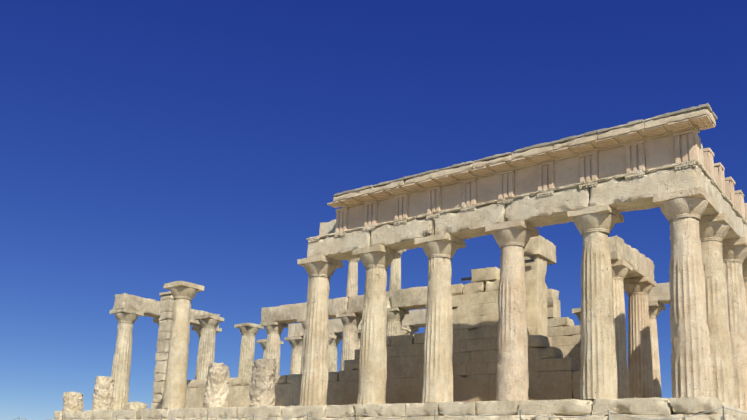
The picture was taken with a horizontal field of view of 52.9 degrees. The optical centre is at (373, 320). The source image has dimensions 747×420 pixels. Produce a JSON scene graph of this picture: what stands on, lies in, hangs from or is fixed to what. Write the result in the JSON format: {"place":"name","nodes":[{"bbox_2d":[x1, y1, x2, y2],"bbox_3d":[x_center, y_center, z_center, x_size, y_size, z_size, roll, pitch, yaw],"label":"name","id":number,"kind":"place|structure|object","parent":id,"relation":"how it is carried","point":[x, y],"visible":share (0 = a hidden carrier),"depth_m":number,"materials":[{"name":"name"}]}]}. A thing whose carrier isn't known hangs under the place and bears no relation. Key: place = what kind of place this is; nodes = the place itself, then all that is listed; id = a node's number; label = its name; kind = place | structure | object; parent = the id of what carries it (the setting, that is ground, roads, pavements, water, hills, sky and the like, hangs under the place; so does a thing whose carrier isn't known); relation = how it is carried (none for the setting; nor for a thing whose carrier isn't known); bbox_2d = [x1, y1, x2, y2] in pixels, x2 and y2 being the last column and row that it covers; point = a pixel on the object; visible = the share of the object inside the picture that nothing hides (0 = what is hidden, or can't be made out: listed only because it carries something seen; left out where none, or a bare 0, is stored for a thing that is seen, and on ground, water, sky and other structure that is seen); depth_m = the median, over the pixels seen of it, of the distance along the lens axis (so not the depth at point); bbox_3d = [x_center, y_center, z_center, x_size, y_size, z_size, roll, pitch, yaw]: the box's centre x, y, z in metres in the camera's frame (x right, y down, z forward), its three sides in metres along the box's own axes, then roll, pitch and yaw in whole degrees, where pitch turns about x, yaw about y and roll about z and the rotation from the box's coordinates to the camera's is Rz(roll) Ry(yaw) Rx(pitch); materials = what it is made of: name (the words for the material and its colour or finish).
{"place":"outdoors","nodes":[
{"label":"outdoors","id":0,"kind":"place"},
{"bbox_2d":[0,0,746,419],"label":"sky","id":1,"kind":"structure","parent":0,"point":[146,145],"materials":[{"name":"blue"}]},
{"bbox_3d":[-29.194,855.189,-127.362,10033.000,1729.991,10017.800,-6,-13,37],"label":"ground","id":2,"kind":"structure","parent":0,"visible":0},
{"bbox_2d":[62,406,724,419],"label":"rope barrier posts","id":3,"kind":"object","parent":2,"relation":"on","point":[434,415],"visible":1,"depth_m":19.55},
{"bbox_2d":[14,407,746,419],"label":"rope barrier","id":4,"kind":"object","parent":3,"relation":"attached to","point":[439,412],"visible":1,"depth_m":19.10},
{"bbox_2d":[54,397,746,419],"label":"crepidoma steps","id":5,"kind":"structure","parent":2,"relation":"on","point":[652,408],"depth_m":21.66,"materials":[{"name":"stone"}]},
{"bbox_2d":[151,291,173,408],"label":"stone block pillar","id":6,"kind":"structure","parent":5,"relation":"on","point":[165,318],"depth_m":36.76,"materials":[{"name":"stone"}]},
{"bbox_2d":[62,250,414,410],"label":"columns","id":7,"kind":"structure","parent":5,"relation":"on","point":[111,392],"depth_m":34.12,"materials":[{"name":"grey stone"}]},
{"bbox_2d":[109,250,418,344],"bbox_3d":[-2.542,-0.583,37.035,18.560,2.750,11.464,-6,-13,37],"label":"weathered column abaci","id":8,"kind":"object","parent":7,"relation":"on","point":[408,328],"visible":0.48,"depth_m":38.09,"materials":[{"name":"beige stone"}]},
{"bbox_2d":[112,235,654,327],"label":"weathered beams","id":9,"kind":"structure","parent":7,"relation":"on","point":[416,297],"depth_m":31.59,"materials":[{"name":"grey stone"}]},
{"bbox_2d":[161,235,580,408],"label":"cella walls","id":10,"kind":"structure","parent":5,"relation":"on","point":[554,355],"depth_m":26.47,"materials":[{"name":"stone"}]},
{"bbox_2d":[461,259,534,280],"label":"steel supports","id":11,"kind":"object","parent":10,"relation":"attached to","point":[470,278],"visible":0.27,"depth_m":26.95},
{"bbox_2d":[162,197,746,409],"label":"columns","id":12,"kind":"structure","parent":5,"relation":"on","point":[708,295],"depth_m":22.27,"materials":[{"name":"stone"}]},
{"bbox_2d":[163,187,746,313],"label":"column abaci","id":13,"kind":"object","parent":12,"relation":"on","point":[659,199],"visible":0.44,"depth_m":22.88,"materials":[{"name":"stone"}]},
{"bbox_2d":[422,230,433,236],"bbox_3d":[1.668,-2.812,23.832,0.522,0.304,0.235,-6,-13,37],"label":"weed tuft","id":14,"kind":"object","parent":13,"relation":"on","point":[429,234],"visible":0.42,"depth_m":23.81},
{"bbox_2d":[288,144,746,336],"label":"architrave","id":15,"kind":"object","parent":13,"relation":"on","point":[634,190],"visible":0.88,"depth_m":22.33,"materials":[{"name":"beige stone"}]},
{"bbox_2d":[335,129,746,231],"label":"frieze","id":16,"kind":"object","parent":15,"relation":"on","point":[683,146],"visible":0.77,"depth_m":22.03,"materials":[{"name":"beige stone"}]},
{"bbox_2d":[333,108,715,207],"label":"cornice","id":17,"kind":"structure","parent":16,"relation":"on","point":[639,128],"depth_m":21.52,"materials":[{"name":"beige stone"}]},
{"bbox_2d":[327,114,714,207],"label":"entablature mutules","id":18,"kind":"object","parent":17,"relation":"attached to","point":[703,122],"visible":1,"depth_m":21.59,"materials":[{"name":"beige stone"}]},
{"bbox_2d":[333,103,716,195],"bbox_3d":[3.727,-4.789,22.675,12.251,0.098,0.908,-6,-13,37],"label":"roof edge","id":19,"kind":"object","parent":17,"relation":"on","point":[668,114],"depth_m":21.30,"materials":[{"name":"beige stone"}]}
]}

